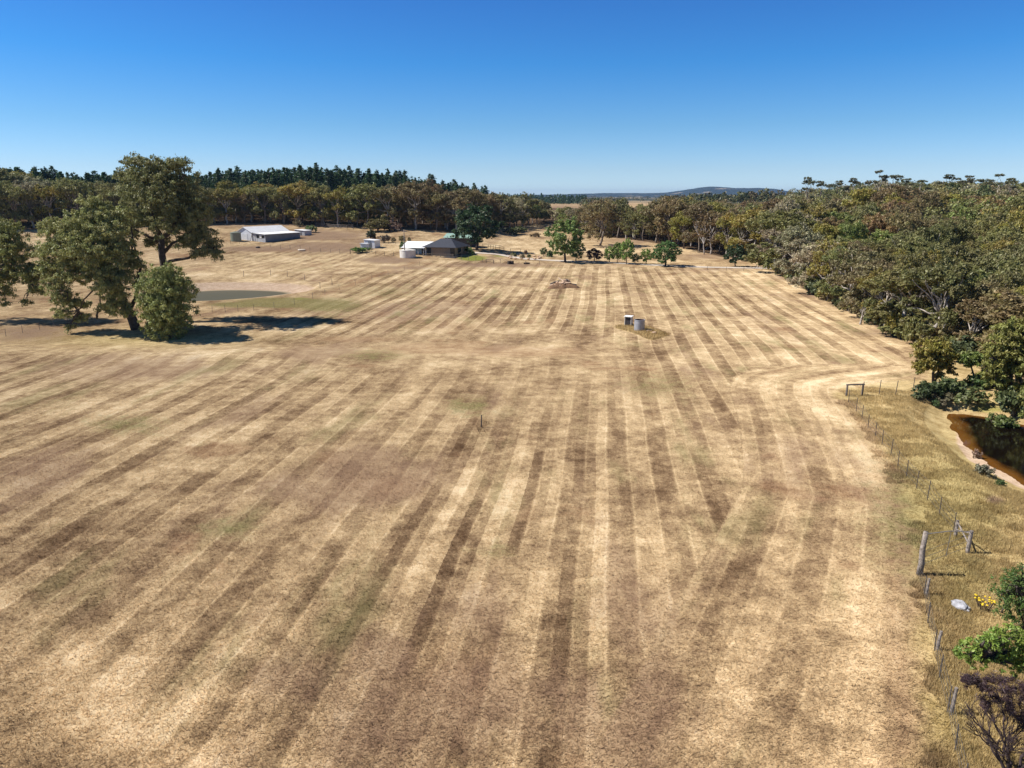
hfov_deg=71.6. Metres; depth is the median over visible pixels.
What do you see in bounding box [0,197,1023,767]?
ground
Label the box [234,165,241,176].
pine tree
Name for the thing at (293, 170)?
pine tree
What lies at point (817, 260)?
gum tree
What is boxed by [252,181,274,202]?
gum tree
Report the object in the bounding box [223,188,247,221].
gum tree
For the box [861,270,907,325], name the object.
gum tree
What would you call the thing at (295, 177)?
pine tree
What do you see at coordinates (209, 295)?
water
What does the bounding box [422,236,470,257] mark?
farm house
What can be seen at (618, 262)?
driveway
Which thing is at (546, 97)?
sky
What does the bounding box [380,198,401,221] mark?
gum tree
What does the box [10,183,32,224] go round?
gum tree
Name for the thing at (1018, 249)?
gum tree
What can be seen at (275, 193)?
gum tree
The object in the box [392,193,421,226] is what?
gum tree
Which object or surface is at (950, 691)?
wire fence
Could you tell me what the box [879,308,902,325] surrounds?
shrub
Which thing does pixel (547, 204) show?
gum tree
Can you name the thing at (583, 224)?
gum tree
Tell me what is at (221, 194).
gum tree
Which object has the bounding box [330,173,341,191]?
pine tree
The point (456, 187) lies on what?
pine tree
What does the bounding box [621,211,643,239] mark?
gum tree
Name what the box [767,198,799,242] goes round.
gum tree
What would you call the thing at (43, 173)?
pine tree
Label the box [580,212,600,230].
gum tree
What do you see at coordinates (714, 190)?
hills
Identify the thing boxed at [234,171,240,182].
pine tree
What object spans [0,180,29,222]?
gum tree
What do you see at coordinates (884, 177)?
gum tree
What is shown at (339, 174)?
pine tree
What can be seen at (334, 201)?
gum tree
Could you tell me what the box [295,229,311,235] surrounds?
shed
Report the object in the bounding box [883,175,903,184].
gum tree
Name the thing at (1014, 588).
shrub
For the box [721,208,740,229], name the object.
gum tree
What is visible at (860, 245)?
gum tree
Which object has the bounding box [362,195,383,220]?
gum tree
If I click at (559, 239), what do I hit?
broadleaf tree
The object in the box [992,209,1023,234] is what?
gum tree
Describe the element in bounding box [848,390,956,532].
wire fence
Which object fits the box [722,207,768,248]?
gum tree
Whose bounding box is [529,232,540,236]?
shrub
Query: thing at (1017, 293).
gum tree
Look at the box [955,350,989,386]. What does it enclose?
gum tree
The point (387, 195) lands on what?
gum tree
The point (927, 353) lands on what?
gum tree
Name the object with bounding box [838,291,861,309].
shrub
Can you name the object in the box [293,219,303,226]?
shrub
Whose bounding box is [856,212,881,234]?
gum tree
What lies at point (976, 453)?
shrub
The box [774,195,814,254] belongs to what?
gum tree
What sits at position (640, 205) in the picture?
gum tree
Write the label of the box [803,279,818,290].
shrub
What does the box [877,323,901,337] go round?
shrub
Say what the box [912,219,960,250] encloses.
gum tree
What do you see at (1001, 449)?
water
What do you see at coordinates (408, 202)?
gum tree
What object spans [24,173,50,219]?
gum tree
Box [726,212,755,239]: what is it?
gum tree
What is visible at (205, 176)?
pine plantation
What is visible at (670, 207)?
gum tree
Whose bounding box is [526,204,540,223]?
gum tree
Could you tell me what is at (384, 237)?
shrub
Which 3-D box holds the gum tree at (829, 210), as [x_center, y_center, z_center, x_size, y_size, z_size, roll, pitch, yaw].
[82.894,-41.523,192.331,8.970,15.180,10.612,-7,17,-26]
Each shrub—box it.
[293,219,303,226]
[304,225,317,231]
[350,247,370,252]
[366,230,376,238]
[377,234,391,242]
[383,220,402,230]
[464,246,474,254]
[500,226,527,234]
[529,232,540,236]
[546,250,552,256]
[763,257,776,269]
[774,267,780,274]
[782,269,804,278]
[793,269,812,289]
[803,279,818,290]
[805,282,815,293]
[808,279,820,293]
[814,289,830,298]
[826,285,848,301]
[831,298,848,308]
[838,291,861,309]
[849,293,877,316]
[863,304,881,323]
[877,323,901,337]
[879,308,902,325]
[884,311,906,336]
[894,314,923,333]
[900,315,923,341]
[910,379,947,398]
[915,322,942,339]
[921,319,943,346]
[927,323,968,339]
[931,391,952,404]
[931,398,939,407]
[933,376,969,393]
[937,332,958,355]
[947,333,980,353]
[950,335,979,357]
[951,385,990,404]
[952,622,1023,679]
[957,670,1023,767]
[963,372,991,389]
[972,449,982,458]
[974,463,996,477]
[985,412,1019,427]
[987,562,1023,629]
[992,385,1023,416]
[994,479,1006,486]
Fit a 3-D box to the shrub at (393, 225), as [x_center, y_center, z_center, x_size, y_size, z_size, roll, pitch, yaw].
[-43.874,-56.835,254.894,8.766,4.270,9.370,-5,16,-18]
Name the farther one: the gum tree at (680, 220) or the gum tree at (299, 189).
the gum tree at (299, 189)
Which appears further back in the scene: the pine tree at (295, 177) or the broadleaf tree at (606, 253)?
the pine tree at (295, 177)
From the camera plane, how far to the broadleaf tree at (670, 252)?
181.47 m
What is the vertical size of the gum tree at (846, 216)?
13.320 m
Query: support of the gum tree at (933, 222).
on the ground at (418, 317)
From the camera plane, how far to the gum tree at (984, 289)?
81.60 m
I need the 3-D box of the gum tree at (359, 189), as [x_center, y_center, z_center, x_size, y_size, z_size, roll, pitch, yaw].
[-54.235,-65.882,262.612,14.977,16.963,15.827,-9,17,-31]
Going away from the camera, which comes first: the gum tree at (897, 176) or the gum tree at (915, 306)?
the gum tree at (915, 306)
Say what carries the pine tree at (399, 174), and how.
on the ground at (418, 317)
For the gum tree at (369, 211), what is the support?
on the ground at (418, 317)
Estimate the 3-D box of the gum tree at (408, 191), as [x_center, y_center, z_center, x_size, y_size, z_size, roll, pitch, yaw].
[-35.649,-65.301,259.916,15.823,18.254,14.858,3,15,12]
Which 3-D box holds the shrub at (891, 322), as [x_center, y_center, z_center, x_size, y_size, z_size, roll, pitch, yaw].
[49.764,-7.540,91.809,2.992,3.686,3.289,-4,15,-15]
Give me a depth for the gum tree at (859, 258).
111.98 m
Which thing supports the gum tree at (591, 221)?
on the ground at (418, 317)
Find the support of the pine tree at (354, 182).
on the ground at (418, 317)
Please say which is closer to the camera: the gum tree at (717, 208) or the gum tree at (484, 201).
the gum tree at (717, 208)
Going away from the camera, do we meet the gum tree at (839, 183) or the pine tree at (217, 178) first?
the gum tree at (839, 183)
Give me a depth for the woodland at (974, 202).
245.50 m
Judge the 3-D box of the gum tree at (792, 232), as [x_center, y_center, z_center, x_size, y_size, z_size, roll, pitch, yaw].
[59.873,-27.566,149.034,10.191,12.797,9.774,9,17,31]
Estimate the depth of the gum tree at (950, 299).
90.36 m
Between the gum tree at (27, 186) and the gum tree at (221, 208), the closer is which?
the gum tree at (27, 186)
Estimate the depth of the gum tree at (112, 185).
258.50 m
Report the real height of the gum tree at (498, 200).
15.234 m
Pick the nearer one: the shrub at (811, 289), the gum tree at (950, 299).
the gum tree at (950, 299)
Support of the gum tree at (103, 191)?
on the ground at (418, 317)
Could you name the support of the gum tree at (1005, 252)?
on the ground at (418, 317)
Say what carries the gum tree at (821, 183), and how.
on the ground at (418, 317)
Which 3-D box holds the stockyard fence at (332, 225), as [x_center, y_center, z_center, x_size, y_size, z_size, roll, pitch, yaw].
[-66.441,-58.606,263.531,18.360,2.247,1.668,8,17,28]
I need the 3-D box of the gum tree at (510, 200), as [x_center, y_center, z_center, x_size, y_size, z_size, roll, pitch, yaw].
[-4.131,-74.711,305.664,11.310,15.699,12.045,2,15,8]
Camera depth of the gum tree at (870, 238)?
136.87 m
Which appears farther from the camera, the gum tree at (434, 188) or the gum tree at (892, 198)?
the gum tree at (434, 188)
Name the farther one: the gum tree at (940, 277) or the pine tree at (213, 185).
the pine tree at (213, 185)
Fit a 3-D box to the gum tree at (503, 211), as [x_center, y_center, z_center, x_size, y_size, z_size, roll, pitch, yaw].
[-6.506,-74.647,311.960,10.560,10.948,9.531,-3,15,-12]
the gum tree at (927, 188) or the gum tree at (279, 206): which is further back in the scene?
the gum tree at (279, 206)
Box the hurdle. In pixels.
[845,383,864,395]
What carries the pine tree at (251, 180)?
on the ground at (418, 317)
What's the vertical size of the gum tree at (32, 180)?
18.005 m
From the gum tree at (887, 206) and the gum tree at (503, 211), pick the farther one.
the gum tree at (503, 211)
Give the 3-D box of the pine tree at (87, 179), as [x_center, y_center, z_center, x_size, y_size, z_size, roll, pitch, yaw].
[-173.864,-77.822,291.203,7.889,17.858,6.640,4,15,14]
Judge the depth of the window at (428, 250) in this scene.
198.68 m
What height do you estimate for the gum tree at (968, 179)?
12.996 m
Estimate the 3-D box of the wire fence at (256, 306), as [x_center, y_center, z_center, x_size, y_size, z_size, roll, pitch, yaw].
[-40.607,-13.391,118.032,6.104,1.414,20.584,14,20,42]
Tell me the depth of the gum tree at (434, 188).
263.47 m
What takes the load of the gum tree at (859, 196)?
on the ground at (418, 317)
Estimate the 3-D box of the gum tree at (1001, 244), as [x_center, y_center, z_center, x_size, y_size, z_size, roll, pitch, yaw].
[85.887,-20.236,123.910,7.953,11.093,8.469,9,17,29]
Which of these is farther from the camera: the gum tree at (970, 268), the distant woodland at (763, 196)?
the distant woodland at (763, 196)
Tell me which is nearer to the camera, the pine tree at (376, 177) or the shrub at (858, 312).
the shrub at (858, 312)
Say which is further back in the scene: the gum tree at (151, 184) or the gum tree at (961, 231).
the gum tree at (961, 231)
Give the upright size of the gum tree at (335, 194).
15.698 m
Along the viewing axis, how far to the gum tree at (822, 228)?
150.46 m
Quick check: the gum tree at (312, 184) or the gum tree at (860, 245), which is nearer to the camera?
the gum tree at (860, 245)
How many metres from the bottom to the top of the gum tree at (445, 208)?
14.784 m
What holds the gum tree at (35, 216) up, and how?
on the ground at (418, 317)
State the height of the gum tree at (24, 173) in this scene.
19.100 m
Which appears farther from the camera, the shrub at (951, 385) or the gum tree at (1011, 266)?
the gum tree at (1011, 266)
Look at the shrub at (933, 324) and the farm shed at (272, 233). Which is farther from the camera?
the farm shed at (272, 233)
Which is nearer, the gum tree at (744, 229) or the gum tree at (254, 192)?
the gum tree at (744, 229)
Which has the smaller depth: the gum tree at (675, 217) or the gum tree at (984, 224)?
the gum tree at (984, 224)
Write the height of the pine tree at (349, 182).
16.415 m
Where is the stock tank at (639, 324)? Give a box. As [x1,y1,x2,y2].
[634,319,644,330]
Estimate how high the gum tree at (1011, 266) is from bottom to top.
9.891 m
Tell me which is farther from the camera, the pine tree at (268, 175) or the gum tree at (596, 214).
the pine tree at (268, 175)
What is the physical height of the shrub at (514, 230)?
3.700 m
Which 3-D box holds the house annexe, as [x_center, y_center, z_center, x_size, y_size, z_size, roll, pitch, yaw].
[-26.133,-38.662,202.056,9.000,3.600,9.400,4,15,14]
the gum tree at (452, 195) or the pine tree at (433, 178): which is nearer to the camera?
the gum tree at (452, 195)
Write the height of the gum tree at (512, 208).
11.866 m
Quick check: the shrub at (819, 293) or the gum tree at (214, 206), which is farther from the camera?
the gum tree at (214, 206)
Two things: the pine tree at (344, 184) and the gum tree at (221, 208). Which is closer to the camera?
the gum tree at (221, 208)
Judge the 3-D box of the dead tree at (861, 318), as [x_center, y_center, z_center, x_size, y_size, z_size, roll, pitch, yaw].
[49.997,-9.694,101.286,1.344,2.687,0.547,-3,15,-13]
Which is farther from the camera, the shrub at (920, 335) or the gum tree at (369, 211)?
the gum tree at (369, 211)
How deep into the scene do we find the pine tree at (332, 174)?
324.00 m
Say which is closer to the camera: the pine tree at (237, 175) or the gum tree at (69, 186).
the gum tree at (69, 186)
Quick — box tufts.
[478,323,670,433]
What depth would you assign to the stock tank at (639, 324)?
97.10 m
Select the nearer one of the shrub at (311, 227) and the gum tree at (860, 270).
the gum tree at (860, 270)
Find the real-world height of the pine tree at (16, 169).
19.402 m
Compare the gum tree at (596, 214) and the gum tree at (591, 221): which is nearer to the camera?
the gum tree at (596, 214)
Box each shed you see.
[237,225,301,241]
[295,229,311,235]
[360,243,369,248]
[363,239,379,247]
[443,233,475,246]
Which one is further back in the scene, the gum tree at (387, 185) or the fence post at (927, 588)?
the gum tree at (387, 185)
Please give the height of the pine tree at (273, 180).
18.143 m
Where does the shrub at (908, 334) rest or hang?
on the ground at (418, 317)
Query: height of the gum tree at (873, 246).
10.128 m
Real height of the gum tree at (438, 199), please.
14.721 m
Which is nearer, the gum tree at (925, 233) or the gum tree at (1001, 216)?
the gum tree at (925, 233)
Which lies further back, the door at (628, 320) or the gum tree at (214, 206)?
the gum tree at (214, 206)
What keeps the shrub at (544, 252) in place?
on the ground at (418, 317)
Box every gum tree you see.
[0,167,23,221]
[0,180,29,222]
[0,184,35,229]
[0,187,10,219]
[0,215,47,306]
[5,170,32,217]
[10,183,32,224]
[12,179,46,227]
[19,174,54,221]
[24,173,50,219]
[26,191,55,219]
[28,193,148,333]
[32,183,67,218]
[48,192,77,217]
[49,177,96,219]
[50,185,78,209]
[75,182,100,211]
[92,182,122,210]
[92,185,123,219]
[93,180,104,184]
[106,151,225,286]
[130,259,200,340]
[190,187,209,216]
[198,191,218,221]
[203,187,226,222]
[209,188,240,223]
[215,179,238,216]
[217,199,231,221]
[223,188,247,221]
[232,194,251,222]
[235,185,266,221]
[241,187,279,222]
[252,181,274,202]
[254,192,268,220]
[260,195,278,221]
[268,185,295,223]
[269,187,292,222]
[277,180,317,223]
[285,183,307,220]
[301,179,328,223]
[302,185,335,225]
[312,196,332,224]
[321,185,350,226]
[326,194,344,224]
[338,194,356,224]
[342,195,366,225]
[345,182,385,227]
[357,199,378,221]
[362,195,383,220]
[368,186,399,228]
[375,184,400,218]
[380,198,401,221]
[391,180,433,228]
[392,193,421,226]
[399,182,426,224]
[413,178,444,227]
[424,191,450,230]
[431,190,461,227]
[434,189,459,229]
[439,197,471,229]
[454,188,489,226]
[466,193,490,227]
[478,195,500,225]
[487,191,504,226]
[490,205,509,222]
[494,192,515,227]
[504,197,528,226]
[504,204,519,226]
[512,191,536,226]
[515,205,525,226]
[520,199,541,224]
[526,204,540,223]
[533,202,545,223]
[541,200,550,221]
[557,206,572,219]
[564,208,575,223]
[575,206,586,226]
[579,199,623,245]
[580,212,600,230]
[580,215,593,225]
[586,198,616,233]
[600,211,620,232]
[602,199,631,237]
[616,209,636,238]
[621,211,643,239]
[630,207,654,240]
[632,206,645,238]
[635,204,651,208]
[639,198,670,242]
[643,215,655,238]
[651,195,688,240]
[664,207,688,243]
[667,211,698,248]
[678,213,701,246]
[680,201,720,251]
[682,197,704,242]
[690,210,730,253]
[692,211,721,248]
[699,201,729,247]
[707,213,726,251]
[714,212,741,253]
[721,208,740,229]
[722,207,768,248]
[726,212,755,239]
[734,226,759,249]
[742,208,819,263]
[745,209,788,253]
[756,228,791,261]
[761,198,783,211]
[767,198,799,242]
[772,238,823,285]
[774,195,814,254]
[774,221,824,274]
[780,211,823,247]
[783,240,838,288]
[794,220,841,278]
[797,205,827,247]
[802,177,815,198]
[805,236,851,279]
[806,234,848,300]
[808,203,836,212]
[809,181,832,198]
[813,245,856,299]
[819,199,849,213]
[821,215,844,228]
[823,211,857,223]
[825,243,879,311]
[826,180,848,195]
[830,219,870,239]
[837,258,900,312]
[841,187,877,208]
[842,215,869,235]
[843,236,894,271]
[844,177,860,191]
[846,240,878,273]
[849,251,894,295]
[851,202,889,219]
[854,212,898,236]
[854,267,888,323]
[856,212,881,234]
[860,265,950,336]
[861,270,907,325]
[862,241,901,293]
[864,170,893,190]
[864,229,903,241]
[865,184,910,228]
[877,199,910,231]
[879,191,911,205]
[880,229,912,244]
[881,203,923,230]
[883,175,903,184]
[883,211,931,234]
[890,230,913,251]
[890,248,907,255]
[891,254,905,268]
[891,266,932,308]
[894,261,980,336]
[896,235,943,254]
[896,244,959,294]
[898,249,944,307]
[899,247,936,307]
[901,178,919,187]
[901,205,920,214]
[906,199,926,213]
[907,190,946,215]
[907,214,948,232]
[909,336,960,381]
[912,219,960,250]
[913,180,935,190]
[915,219,959,237]
[920,259,961,317]
[922,279,976,307]
[926,280,978,326]
[929,223,959,248]
[935,174,961,190]
[936,219,975,242]
[938,263,974,300]
[939,283,992,329]
[941,243,992,262]
[946,297,1010,341]
[948,280,1009,333]
[949,258,974,301]
[950,244,997,261]
[951,269,989,308]
[954,217,977,233]
[955,175,974,188]
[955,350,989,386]
[956,239,992,252]
[967,179,994,185]
[969,211,1019,234]
[969,216,1000,235]
[970,249,1014,265]
[971,249,1023,274]
[973,270,1023,323]
[974,288,1023,381]
[976,311,1023,400]
[981,222,1023,243]
[981,236,1016,256]
[984,173,1011,191]
[990,285,1023,327]
[991,232,1023,245]
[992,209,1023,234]
[994,260,1023,282]
[996,194,1023,213]
[998,292,1022,322]
[1003,177,1019,193]
[1003,243,1023,256]
[1009,206,1023,215]
[1011,252,1023,266]
[1015,352,1023,419]
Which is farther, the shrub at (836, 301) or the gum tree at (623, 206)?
the gum tree at (623, 206)
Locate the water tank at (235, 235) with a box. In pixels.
[230,231,241,240]
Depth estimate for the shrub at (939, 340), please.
80.30 m
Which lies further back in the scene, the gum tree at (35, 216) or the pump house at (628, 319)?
the gum tree at (35, 216)
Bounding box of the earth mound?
[547,282,579,288]
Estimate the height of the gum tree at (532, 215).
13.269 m
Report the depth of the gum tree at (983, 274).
93.82 m
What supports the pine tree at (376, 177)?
on the ground at (418, 317)
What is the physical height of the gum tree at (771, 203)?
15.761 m
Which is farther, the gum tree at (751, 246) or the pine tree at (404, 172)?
the pine tree at (404, 172)
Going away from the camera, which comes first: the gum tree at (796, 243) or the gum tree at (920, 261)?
the gum tree at (920, 261)
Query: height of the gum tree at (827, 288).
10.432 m
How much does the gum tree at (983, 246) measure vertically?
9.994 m
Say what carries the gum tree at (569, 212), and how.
on the ground at (418, 317)
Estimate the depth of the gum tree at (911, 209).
186.16 m
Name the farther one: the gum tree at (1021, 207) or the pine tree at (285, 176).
the pine tree at (285, 176)
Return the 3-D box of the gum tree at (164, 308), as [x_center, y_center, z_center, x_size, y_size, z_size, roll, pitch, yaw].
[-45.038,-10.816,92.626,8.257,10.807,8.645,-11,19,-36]
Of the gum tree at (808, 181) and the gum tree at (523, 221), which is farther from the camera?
the gum tree at (523, 221)
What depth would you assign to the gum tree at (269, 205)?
281.00 m
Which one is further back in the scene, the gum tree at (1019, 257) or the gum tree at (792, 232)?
the gum tree at (792, 232)
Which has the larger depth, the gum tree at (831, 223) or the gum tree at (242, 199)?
the gum tree at (242, 199)
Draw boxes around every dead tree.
[694,222,714,254]
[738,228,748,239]
[859,307,865,324]
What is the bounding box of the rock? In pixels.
[951,599,970,611]
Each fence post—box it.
[925,578,930,595]
[936,630,942,651]
[949,687,958,715]
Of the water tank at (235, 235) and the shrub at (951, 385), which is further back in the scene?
the water tank at (235, 235)
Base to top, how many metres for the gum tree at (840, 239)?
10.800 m
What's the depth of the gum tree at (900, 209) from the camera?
167.71 m
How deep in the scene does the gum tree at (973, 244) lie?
132.59 m
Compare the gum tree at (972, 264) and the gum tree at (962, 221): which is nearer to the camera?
the gum tree at (972, 264)
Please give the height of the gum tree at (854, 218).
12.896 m
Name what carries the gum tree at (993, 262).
on the ground at (418, 317)
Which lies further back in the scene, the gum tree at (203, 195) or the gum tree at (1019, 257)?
the gum tree at (203, 195)
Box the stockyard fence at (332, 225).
[319,223,352,227]
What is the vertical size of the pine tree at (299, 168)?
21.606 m
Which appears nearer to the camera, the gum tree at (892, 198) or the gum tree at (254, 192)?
the gum tree at (892, 198)
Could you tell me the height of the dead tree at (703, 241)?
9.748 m
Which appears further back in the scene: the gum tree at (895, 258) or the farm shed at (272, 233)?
the farm shed at (272, 233)
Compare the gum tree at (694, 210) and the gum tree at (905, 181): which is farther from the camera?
the gum tree at (905, 181)
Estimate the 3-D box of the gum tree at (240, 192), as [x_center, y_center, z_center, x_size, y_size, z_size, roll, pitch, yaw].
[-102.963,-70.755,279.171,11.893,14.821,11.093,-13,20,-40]
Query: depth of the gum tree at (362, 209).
265.76 m
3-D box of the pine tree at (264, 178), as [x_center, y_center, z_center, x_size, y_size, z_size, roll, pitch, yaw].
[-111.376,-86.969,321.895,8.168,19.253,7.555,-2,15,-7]
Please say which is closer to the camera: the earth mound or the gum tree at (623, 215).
the earth mound
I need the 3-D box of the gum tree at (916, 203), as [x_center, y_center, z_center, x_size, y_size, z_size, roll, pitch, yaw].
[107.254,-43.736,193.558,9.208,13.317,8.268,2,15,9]
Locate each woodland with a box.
[21,178,1023,377]
[505,188,800,207]
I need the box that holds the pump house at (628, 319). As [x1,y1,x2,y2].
[624,315,633,325]
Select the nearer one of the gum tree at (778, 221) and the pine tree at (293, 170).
the gum tree at (778, 221)
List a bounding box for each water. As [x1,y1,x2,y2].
[190,290,291,300]
[947,414,1023,484]
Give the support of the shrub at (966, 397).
on the ground at (418, 317)
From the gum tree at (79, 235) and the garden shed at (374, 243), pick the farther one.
the garden shed at (374, 243)
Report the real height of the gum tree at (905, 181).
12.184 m
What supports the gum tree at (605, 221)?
on the ground at (418, 317)
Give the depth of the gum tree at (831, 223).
173.72 m
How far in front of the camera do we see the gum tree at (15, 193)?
234.21 m
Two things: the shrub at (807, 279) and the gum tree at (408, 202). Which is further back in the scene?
the gum tree at (408, 202)
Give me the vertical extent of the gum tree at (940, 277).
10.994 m
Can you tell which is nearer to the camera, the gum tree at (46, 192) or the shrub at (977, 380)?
the shrub at (977, 380)
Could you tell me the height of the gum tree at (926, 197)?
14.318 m
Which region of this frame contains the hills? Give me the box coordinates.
[508,187,792,196]
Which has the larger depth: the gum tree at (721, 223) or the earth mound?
the gum tree at (721, 223)
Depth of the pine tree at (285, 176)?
320.31 m
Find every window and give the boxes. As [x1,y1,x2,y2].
[426,248,430,254]
[450,248,454,255]
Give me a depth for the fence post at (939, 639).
28.78 m
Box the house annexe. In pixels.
[400,241,431,255]
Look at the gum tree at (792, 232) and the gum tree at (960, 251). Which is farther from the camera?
the gum tree at (792, 232)
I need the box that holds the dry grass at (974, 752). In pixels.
[835,382,1023,767]
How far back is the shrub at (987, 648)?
23.89 m
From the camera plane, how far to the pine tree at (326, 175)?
322.12 m
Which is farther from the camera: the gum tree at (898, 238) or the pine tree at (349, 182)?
the pine tree at (349, 182)
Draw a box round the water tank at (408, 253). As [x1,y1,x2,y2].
[400,248,415,257]
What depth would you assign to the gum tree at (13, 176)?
247.21 m
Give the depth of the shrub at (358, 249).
201.13 m
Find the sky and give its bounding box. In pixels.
[0,0,1023,194]
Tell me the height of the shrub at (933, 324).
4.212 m
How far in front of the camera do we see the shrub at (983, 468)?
48.09 m
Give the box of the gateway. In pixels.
[916,520,973,575]
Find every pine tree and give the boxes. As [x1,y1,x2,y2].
[13,167,22,172]
[32,168,39,177]
[38,168,45,179]
[46,166,57,180]
[56,171,63,179]
[83,172,91,184]
[94,175,101,182]
[104,176,111,183]
[210,180,217,188]
[212,168,223,186]
[213,171,220,187]
[226,168,238,183]
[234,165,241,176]
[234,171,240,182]
[240,173,249,187]
[248,175,253,186]
[261,170,268,183]
[266,172,272,184]
[267,167,275,177]
[269,174,278,186]
[274,170,283,187]
[279,167,292,186]
[290,167,298,176]
[291,174,298,183]
[296,164,302,175]
[296,172,304,181]
[302,173,308,181]
[306,166,315,181]
[312,167,322,185]
[316,167,328,186]
[322,167,333,190]
[327,170,337,191]
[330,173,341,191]
[334,168,347,192]
[340,180,348,192]
[346,165,354,181]
[346,177,352,191]
[350,178,356,191]
[351,168,363,189]
[361,170,372,211]
[371,169,381,187]
[387,176,391,188]
[388,173,398,188]
[395,170,403,184]
[402,170,407,179]
[428,174,436,183]
[450,179,455,190]
[453,182,458,190]
[482,185,489,193]
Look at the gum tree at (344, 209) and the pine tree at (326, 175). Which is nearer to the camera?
the gum tree at (344, 209)
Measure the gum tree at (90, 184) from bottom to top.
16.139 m
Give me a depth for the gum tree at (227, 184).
298.21 m
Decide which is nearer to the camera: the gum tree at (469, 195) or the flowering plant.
the flowering plant
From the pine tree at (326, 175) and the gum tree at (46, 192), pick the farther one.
the pine tree at (326, 175)
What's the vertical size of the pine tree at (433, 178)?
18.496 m
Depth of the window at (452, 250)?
196.37 m
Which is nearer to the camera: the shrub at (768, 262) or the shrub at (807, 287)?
the shrub at (807, 287)
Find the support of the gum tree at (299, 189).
on the ground at (418, 317)
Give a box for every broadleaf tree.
[364,219,390,231]
[450,202,507,249]
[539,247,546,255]
[543,216,584,261]
[567,244,586,260]
[586,248,603,260]
[604,246,614,261]
[613,242,621,262]
[619,238,634,263]
[632,253,639,261]
[639,248,651,263]
[651,240,682,265]
[722,244,747,266]
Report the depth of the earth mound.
140.92 m
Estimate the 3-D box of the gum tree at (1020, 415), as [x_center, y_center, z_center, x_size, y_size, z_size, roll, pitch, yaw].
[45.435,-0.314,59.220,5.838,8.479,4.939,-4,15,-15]
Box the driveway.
[475,252,771,268]
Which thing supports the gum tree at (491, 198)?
on the ground at (418, 317)
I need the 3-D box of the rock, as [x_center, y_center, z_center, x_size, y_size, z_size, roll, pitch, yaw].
[20.209,10.004,31.959,0.617,0.470,0.867,-4,16,-16]
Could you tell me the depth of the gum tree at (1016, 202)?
171.19 m
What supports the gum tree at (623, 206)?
on the ground at (418, 317)
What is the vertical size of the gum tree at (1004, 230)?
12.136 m
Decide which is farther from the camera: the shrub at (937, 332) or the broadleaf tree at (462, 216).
the broadleaf tree at (462, 216)
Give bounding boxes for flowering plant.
[974,594,995,611]
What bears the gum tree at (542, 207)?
on the ground at (418, 317)
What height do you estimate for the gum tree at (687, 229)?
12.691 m
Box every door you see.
[241,234,247,239]
[625,317,630,325]
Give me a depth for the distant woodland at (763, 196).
674.98 m
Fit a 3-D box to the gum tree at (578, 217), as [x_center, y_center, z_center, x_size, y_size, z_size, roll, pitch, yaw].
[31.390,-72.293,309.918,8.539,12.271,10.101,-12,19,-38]
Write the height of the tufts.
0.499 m
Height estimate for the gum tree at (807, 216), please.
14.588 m
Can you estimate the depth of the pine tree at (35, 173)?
288.30 m
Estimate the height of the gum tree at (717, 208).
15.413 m
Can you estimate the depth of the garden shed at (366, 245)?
208.85 m
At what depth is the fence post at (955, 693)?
25.27 m
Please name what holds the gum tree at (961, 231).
on the ground at (418, 317)
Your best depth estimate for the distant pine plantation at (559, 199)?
1166.08 m
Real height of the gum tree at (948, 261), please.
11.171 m
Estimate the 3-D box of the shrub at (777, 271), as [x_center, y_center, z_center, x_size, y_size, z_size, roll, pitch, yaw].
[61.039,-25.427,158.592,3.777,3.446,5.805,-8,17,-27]
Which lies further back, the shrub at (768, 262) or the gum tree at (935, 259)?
the shrub at (768, 262)
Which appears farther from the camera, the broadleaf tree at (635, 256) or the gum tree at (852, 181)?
the gum tree at (852, 181)
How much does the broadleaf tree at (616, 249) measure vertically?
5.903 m
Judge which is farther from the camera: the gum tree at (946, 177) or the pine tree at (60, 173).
the pine tree at (60, 173)
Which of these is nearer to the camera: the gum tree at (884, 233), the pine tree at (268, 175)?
the gum tree at (884, 233)
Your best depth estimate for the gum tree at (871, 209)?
179.85 m
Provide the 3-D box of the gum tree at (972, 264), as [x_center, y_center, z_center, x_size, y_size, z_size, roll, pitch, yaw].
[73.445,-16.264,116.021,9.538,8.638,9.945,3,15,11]
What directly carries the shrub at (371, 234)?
on the ground at (418, 317)
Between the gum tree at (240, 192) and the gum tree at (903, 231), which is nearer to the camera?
the gum tree at (903, 231)
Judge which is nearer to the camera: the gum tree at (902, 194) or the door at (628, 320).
the door at (628, 320)
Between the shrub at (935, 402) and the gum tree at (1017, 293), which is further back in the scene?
the gum tree at (1017, 293)
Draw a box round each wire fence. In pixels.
[1,319,67,336]
[198,292,312,311]
[243,270,331,286]
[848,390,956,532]
[862,378,914,394]
[918,567,968,767]
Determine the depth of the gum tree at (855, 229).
149.49 m
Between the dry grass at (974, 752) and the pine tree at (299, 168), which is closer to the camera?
the dry grass at (974, 752)
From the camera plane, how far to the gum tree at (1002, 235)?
131.20 m
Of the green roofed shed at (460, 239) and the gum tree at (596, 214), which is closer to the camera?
the green roofed shed at (460, 239)
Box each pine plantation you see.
[0,167,491,194]
[503,193,586,203]
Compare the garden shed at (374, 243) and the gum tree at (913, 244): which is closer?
the gum tree at (913, 244)
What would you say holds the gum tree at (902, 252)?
on the ground at (418, 317)
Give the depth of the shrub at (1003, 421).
60.37 m
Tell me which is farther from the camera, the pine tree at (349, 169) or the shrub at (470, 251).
the pine tree at (349, 169)
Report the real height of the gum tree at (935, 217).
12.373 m
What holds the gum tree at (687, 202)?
on the ground at (418, 317)
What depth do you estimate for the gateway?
34.97 m

